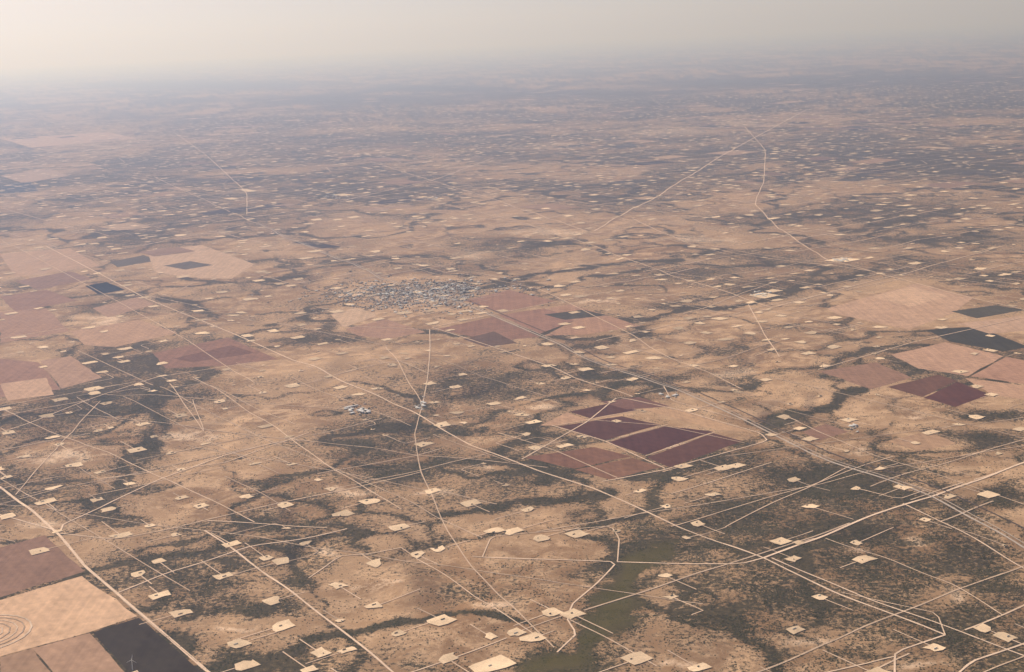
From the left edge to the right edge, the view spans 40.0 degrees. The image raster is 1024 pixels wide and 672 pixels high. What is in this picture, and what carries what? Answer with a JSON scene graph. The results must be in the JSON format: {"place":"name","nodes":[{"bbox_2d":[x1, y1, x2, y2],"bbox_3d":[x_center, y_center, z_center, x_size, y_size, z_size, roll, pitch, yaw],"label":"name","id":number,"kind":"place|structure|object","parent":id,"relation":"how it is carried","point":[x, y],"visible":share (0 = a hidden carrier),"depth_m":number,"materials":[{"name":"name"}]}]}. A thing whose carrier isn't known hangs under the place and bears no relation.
{"place":"outdoors","nodes":[
{"label":"outdoors","id":0,"kind":"place"},
{"bbox_2d":[0,182,37,193],"bbox_3d":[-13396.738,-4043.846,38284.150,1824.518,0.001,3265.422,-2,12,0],"label":"crop field","id":1,"kind":"structure","parent":0,"point":[21,188],"depth_m":38109.59,"materials":[{"name":"soil"}]},
{"bbox_2d":[0,649,49,671],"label":"crop field","id":2,"kind":"structure","parent":0,"point":[27,661],"depth_m":8295.50,"materials":[{"name":"soil"}]},
{"bbox_2d":[0,378,53,400],"bbox_3d":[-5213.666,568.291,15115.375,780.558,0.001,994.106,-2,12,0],"label":"crop field","id":3,"kind":"structure","parent":0,"point":[26,389],"depth_m":15102.06,"materials":[{"name":"soil"}]},
{"bbox_2d":[0,359,59,396],"bbox_3d":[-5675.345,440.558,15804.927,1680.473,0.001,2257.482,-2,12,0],"label":"crop field","id":4,"kind":"structure","parent":0,"point":[14,370],"depth_m":15897.57,"materials":[{"name":"soil"}]},
{"bbox_2d":[0,308,68,342],"bbox_3d":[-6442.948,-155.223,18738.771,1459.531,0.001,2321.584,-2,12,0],"label":"crop field","id":5,"kind":"structure","parent":0,"point":[29,322],"depth_m":18703.23,"materials":[{"name":"soil"}]},
{"bbox_2d":[0,169,68,182],"bbox_3d":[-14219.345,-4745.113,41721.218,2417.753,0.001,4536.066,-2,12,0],"label":"crop field","id":6,"kind":"structure","parent":0,"point":[32,175],"depth_m":41700.99,"materials":[{"name":"soil"}]},
{"bbox_2d":[1,290,76,310],"bbox_3d":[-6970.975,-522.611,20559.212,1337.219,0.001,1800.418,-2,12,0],"label":"crop field","id":7,"kind":"structure","parent":0,"point":[29,300],"depth_m":20572.25,"materials":[{"name":"soil"}]},
{"bbox_2d":[0,535,83,596],"bbox_3d":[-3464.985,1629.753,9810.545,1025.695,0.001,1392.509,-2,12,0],"label":"crop field","id":8,"kind":"structure","parent":0,"point":[22,567],"depth_m":9859.89,"materials":[{"name":"soil"}]},
{"bbox_2d":[0,248,99,276],"bbox_3d":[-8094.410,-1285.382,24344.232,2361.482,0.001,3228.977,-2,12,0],"label":"crop field","id":9,"kind":"structure","parent":0,"point":[32,266],"depth_m":24308.59,"materials":[{"name":"soil"}]},
{"bbox_2d":[16,271,91,289],"bbox_3d":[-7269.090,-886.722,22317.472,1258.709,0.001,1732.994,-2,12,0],"label":"crop field","id":10,"kind":"structure","parent":0,"point":[48,281],"depth_m":22306.36,"materials":[{"name":"soil"}]},
{"bbox_2d":[0,576,135,655],"bbox_3d":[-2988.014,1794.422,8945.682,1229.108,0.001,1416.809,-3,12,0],"label":"crop field","id":11,"kind":"structure","parent":0,"point":[73,607],"depth_m":9004.06,"materials":[{"name":"soil"}]},
{"bbox_2d":[0,614,31,647],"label":"pivot irrigation tracks","id":12,"kind":"object","parent":11,"relation":"on","point":[16,628],"visible":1,"depth_m":8805.93},
{"bbox_2d":[0,132,137,147],"bbox_3d":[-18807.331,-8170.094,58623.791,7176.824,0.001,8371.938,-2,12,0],"label":"crop field","id":13,"kind":"structure","parent":0,"point":[89,138],"depth_m":58634.65,"materials":[{"name":"soil"}]},
{"bbox_2d":[41,356,101,387],"bbox_3d":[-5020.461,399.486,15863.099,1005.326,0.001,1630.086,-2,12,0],"label":"crop field","id":14,"kind":"structure","parent":0,"point":[68,371],"depth_m":15838.56,"materials":[{"name":"soil"}]},
{"bbox_2d":[32,633,123,671],"bbox_3d":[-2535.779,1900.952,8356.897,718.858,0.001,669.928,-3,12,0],"label":"crop field","id":15,"kind":"structure","parent":0,"point":[85,653],"depth_m":8359.39,"materials":[{"name":"soil"}]},
{"bbox_2d":[86,282,124,293],"bbox_3d":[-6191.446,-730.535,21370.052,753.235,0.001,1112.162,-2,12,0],"label":"crop field","id":16,"kind":"structure","parent":0,"point":[105,287],"depth_m":21355.83,"materials":[{"name":"soil"}]},
{"bbox_2d":[70,320,176,346],"bbox_3d":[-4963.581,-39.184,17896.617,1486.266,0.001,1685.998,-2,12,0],"label":"crop field","id":17,"kind":"structure","parent":0,"point":[121,334],"depth_m":17838.50,"materials":[{"name":"soil"}]},
{"bbox_2d":[93,297,153,316],"bbox_3d":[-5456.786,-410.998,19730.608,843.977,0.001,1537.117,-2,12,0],"label":"crop field","id":18,"kind":"structure","parent":0,"point":[114,309],"depth_m":19730.53,"materials":[{"name":"soil"}]},
{"bbox_2d":[110,255,150,266],"bbox_3d":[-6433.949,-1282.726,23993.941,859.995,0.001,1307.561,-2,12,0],"label":"crop field","id":19,"kind":"structure","parent":0,"point":[132,260],"depth_m":23954.88,"materials":[{"name":"soil"}]},
{"bbox_2d":[93,618,200,671],"bbox_3d":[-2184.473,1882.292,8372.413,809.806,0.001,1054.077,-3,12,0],"label":"crop field","id":20,"kind":"structure","parent":0,"point":[144,646],"depth_m":8418.13,"materials":[{"name":"soil"}]},
{"bbox_2d":[165,261,209,269],"bbox_3d":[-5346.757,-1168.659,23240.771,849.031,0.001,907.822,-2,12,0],"label":"crop field","id":21,"kind":"structure","parent":0,"point":[187,265],"depth_m":23237.91,"materials":[{"name":"soil"}]},
{"bbox_2d":[147,245,253,278],"bbox_3d":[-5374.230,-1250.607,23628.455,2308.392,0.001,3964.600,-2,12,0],"label":"crop field","id":22,"kind":"structure","parent":0,"point":[224,266],"depth_m":23362.12,"materials":[{"name":"soil"}]},
{"bbox_2d":[174,345,252,361],"bbox_3d":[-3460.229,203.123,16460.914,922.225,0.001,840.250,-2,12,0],"label":"crop field","id":23,"kind":"structure","parent":0,"point":[226,351],"depth_m":16404.24,"materials":[{"name":"soil"}]},
{"bbox_2d":[153,338,275,367],"bbox_3d":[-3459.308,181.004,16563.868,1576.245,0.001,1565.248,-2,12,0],"label":"crop field","id":24,"kind":"structure","parent":0,"point":[169,356],"depth_m":16309.90,"materials":[{"name":"soil"}]},
{"bbox_2d":[330,308,376,326],"bbox_3d":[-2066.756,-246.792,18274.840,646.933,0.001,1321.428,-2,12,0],"label":"crop field","id":25,"kind":"structure","parent":0,"point":[346,318],"depth_m":18325.31,"materials":[{"name":"soil"}]},
{"bbox_2d":[347,319,423,338],"bbox_3d":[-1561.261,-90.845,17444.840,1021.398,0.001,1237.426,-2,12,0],"label":"crop field","id":26,"kind":"structure","parent":0,"point":[393,329],"depth_m":17357.89,"materials":[{"name":"soil"}]},
{"bbox_2d":[439,317,539,339],"bbox_3d":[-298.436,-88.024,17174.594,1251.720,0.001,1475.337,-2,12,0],"label":"crop field","id":27,"kind":"structure","parent":0,"point":[491,324],"depth_m":17163.79,"materials":[{"name":"soil"}]},
{"bbox_2d":[464,331,515,346],"bbox_3d":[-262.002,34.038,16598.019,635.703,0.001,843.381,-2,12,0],"label":"crop field","id":28,"kind":"structure","parent":0,"point":[493,338],"depth_m":16549.77,"materials":[{"name":"soil"}]},
{"bbox_2d":[465,290,554,313],"bbox_3d":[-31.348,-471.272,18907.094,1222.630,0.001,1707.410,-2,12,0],"label":"crop field","id":29,"kind":"structure","parent":0,"point":[509,300],"depth_m":18895.10,"materials":[{"name":"soil"}]},
{"bbox_2d":[0,25,1023,671],"bbox_3d":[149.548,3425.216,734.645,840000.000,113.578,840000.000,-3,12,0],"label":"ground","id":30,"kind":"structure","parent":0,"point":[406,81],"depth_m":16386.61,"materials":[{"name":"soil"}]},
{"bbox_2d":[248,270,550,415],"bbox_3d":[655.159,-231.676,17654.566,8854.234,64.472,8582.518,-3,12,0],"label":"town trees","id":31,"kind":"object","parent":30,"relation":"on","point":[391,290],"visible":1,"depth_m":19732.89,"materials":[{"name":"green plant"}]},
{"bbox_2d":[334,280,501,311],"bbox_3d":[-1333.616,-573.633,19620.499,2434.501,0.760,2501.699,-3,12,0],"label":"town streets","id":32,"kind":"object","parent":30,"relation":"on","point":[417,297],"visible":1,"depth_m":19491.90,"materials":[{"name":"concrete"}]},
{"bbox_2d":[0,356,1023,671],"bbox_3d":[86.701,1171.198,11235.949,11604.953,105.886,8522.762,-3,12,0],"label":"mesquite shrubs","id":33,"kind":"object","parent":30,"relation":"on","point":[662,480],"visible":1,"depth_m":10487.10,"materials":[{"name":"green plant"}]},
{"bbox_2d":[0,80,1023,671],"bbox_3d":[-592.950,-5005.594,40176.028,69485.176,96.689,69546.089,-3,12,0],"label":"oil well pads","id":34,"kind":"object","parent":30,"relation":"on","point":[498,662],"visible":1,"depth_m":16223.74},
{"bbox_2d":[4,349,1008,666],"bbox_3d":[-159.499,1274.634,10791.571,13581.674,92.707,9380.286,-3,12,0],"label":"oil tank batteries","id":35,"kind":"object","parent":34,"relation":"on","point":[472,503],"visible":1,"depth_m":10540.53,"materials":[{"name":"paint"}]},
{"bbox_2d":[0,65,1023,255],"bbox_3d":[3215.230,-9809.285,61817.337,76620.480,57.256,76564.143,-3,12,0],"label":"distant farmland","id":36,"kind":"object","parent":30,"relation":"on","point":[175,250],"visible":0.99,"depth_m":37772.00,"materials":[{"name":"brown soil"}]},
{"bbox_2d":[252,192,858,431],"bbox_3d":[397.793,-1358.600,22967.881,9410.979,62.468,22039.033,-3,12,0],"label":"town buildings","id":37,"kind":"structure","parent":30,"relation":"on","point":[853,425],"depth_m":19626.44,"materials":[{"name":"paint"}]},
{"bbox_2d":[515,540,678,671],"bbox_3d":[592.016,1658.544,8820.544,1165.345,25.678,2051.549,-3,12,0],"label":"marsh shrubs","id":38,"kind":"object","parent":30,"relation":"on","point":[604,597],"visible":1,"depth_m":8601.45,"materials":[{"name":"green plant"}]},
{"bbox_2d":[257,223,1023,547],"bbox_3d":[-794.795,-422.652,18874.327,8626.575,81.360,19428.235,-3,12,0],"label":"highway","id":39,"kind":"structure","parent":30,"relation":"on","point":[737,416],"depth_m":12444.26,"materials":[{"name":"grey asphalt"}]},
{"bbox_2d":[0,70,1023,671],"bbox_3d":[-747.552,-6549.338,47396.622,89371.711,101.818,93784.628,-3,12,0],"label":"dirt road","id":40,"kind":"structure","parent":0,"point":[530,380],"depth_m":13637.28,"materials":[{"name":"beige soil"}]},
{"bbox_2d":[0,72,1023,671],"bbox_3d":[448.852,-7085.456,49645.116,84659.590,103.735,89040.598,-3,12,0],"label":"dirt track","id":41,"kind":"structure","parent":0,"point":[588,350],"depth_m":14547.30,"materials":[{"name":"beige soil"}]},
{"bbox_2d":[0,0,1023,69],"label":"sky","id":42,"kind":"structure","parent":0,"point":[33,33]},
{"bbox_2d":[499,308,573,333],"bbox_3d":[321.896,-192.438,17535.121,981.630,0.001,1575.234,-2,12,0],"label":"crop field","id":43,"kind":"structure","parent":0,"point":[538,319],"depth_m":17582.30,"materials":[{"name":"soil"}]},
{"bbox_2d":[542,412,586,424],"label":"crop field","id":44,"kind":"structure","parent":0,"point":[567,417],"depth_m":12985.65,"materials":[{"name":"soil"}]},
{"bbox_2d":[544,310,604,319],"bbox_3d":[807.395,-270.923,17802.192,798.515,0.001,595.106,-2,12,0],"label":"crop field","id":45,"kind":"structure","parent":0,"point":[567,315],"depth_m":17776.18,"materials":[{"name":"soil"}]},
{"bbox_2d":[525,447,629,468],"bbox_3d":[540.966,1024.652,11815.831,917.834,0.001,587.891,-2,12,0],"label":"crop field","id":46,"kind":"structure","parent":0,"point":[592,456],"depth_m":11830.34,"materials":[{"name":"soil"}]},
{"bbox_2d":[544,304,637,335],"bbox_3d":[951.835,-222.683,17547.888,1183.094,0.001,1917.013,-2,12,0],"label":"crop field","id":47,"kind":"structure","parent":0,"point":[591,325],"depth_m":17129.54,"materials":[{"name":"soil"}]},
{"bbox_2d":[570,404,634,417],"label":"crop field","id":48,"kind":"structure","parent":0,"point":[590,412],"depth_m":13236.85,"materials":[{"name":"soil"}]},
{"bbox_2d":[558,416,659,439],"bbox_3d":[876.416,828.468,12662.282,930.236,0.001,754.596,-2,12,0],"label":"crop field","id":49,"kind":"structure","parent":0,"point":[606,428],"depth_m":12688.97,"materials":[{"name":"soil"}]},
{"bbox_2d":[575,458,659,478],"bbox_3d":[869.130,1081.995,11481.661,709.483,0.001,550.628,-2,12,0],"label":"crop field","id":50,"kind":"structure","parent":0,"point":[624,467],"depth_m":11485.66,"materials":[{"name":"soil"}]},
{"bbox_2d":[601,397,666,408],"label":"crop field","id":51,"kind":"structure","parent":0,"point":[627,403],"depth_m":13448.63,"materials":[{"name":"soil"}]},
{"bbox_2d":[607,426,712,454],"bbox_3d":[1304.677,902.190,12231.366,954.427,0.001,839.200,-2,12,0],"label":"crop field","id":52,"kind":"structure","parent":0,"point":[650,441],"depth_m":12261.81,"materials":[{"name":"soil"}]},
{"bbox_2d":[647,433,740,466],"bbox_3d":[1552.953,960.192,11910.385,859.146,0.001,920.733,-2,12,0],"label":"crop field","id":53,"kind":"structure","parent":0,"point":[691,450],"depth_m":11904.13,"materials":[{"name":"soil"}]},
{"bbox_2d":[643,409,751,431],"bbox_3d":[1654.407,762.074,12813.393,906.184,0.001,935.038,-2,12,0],"label":"crop field","id":54,"kind":"structure","parent":0,"point":[679,414],"depth_m":12826.78,"materials":[{"name":"soil"}]},
{"bbox_2d":[803,424,847,440],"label":"crop field","id":55,"kind":"structure","parent":0,"point":[829,430],"depth_m":12253.72,"materials":[{"name":"soil"}]},
{"bbox_2d":[820,362,911,388],"bbox_3d":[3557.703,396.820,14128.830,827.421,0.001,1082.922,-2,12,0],"label":"crop field","id":56,"kind":"structure","parent":0,"point":[872,375],"depth_m":14145.92,"materials":[{"name":"soil"}]},
{"bbox_2d":[828,284,973,329],"bbox_3d":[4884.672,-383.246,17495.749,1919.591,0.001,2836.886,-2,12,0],"label":"crop field","id":57,"kind":"structure","parent":0,"point":[877,310],"depth_m":17252.41,"materials":[{"name":"soil"}]},
{"bbox_2d":[872,287,947,306],"bbox_3d":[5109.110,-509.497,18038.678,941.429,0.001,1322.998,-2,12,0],"label":"crop field","id":58,"kind":"structure","parent":0,"point":[910,296],"depth_m":18023.50,"materials":[{"name":"soil"}]},
{"bbox_2d":[889,375,955,396],"bbox_3d":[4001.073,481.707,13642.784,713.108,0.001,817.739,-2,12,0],"label":"crop field","id":59,"kind":"structure","parent":0,"point":[924,386],"depth_m":13658.81,"materials":[{"name":"soil"}]},
{"bbox_2d":[889,433,955,450],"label":"crop field","id":60,"kind":"structure","parent":0,"point":[929,441],"depth_m":11848.09,"materials":[{"name":"soil"}]},
{"bbox_2d":[891,342,1001,375],"bbox_3d":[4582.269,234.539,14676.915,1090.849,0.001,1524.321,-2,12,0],"label":"crop field","id":61,"kind":"structure","parent":0,"point":[946,357],"depth_m":14688.51,"materials":[{"name":"soil"}]},
{"bbox_2d":[924,382,986,406],"bbox_3d":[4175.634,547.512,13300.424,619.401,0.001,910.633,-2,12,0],"label":"crop field","id":62,"kind":"structure","parent":0,"point":[955,394],"depth_m":13254.17,"materials":[{"name":"soil"}]},
{"bbox_2d":[928,327,1023,350],"bbox_3d":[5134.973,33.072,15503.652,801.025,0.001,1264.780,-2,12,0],"label":"crop field","id":63,"kind":"structure","parent":0,"point":[974,337],"depth_m":15509.83,"materials":[{"name":"soil"}]},
{"bbox_2d":[952,305,1022,317],"bbox_3d":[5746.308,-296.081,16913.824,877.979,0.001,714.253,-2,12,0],"label":"crop field","id":64,"kind":"structure","parent":0,"point":[980,312],"depth_m":16930.36,"materials":[{"name":"soil"}]},
{"bbox_2d":[958,315,1023,333],"bbox_3d":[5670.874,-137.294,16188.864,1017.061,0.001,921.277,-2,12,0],"label":"crop field","id":65,"kind":"structure","parent":0,"point":[1015,324],"depth_m":16158.13,"materials":[{"name":"soil"}]},
{"bbox_2d":[966,378,1023,398],"bbox_3d":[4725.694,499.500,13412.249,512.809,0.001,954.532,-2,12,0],"label":"crop field","id":66,"kind":"structure","parent":0,"point":[1008,390],"depth_m":13424.11,"materials":[{"name":"soil"}]},
{"bbox_2d":[972,357,1023,383],"bbox_3d":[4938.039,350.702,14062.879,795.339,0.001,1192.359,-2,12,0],"label":"crop field","id":67,"kind":"structure","parent":0,"point":[1008,369],"depth_m":14055.00,"materials":[{"name":"soil"}]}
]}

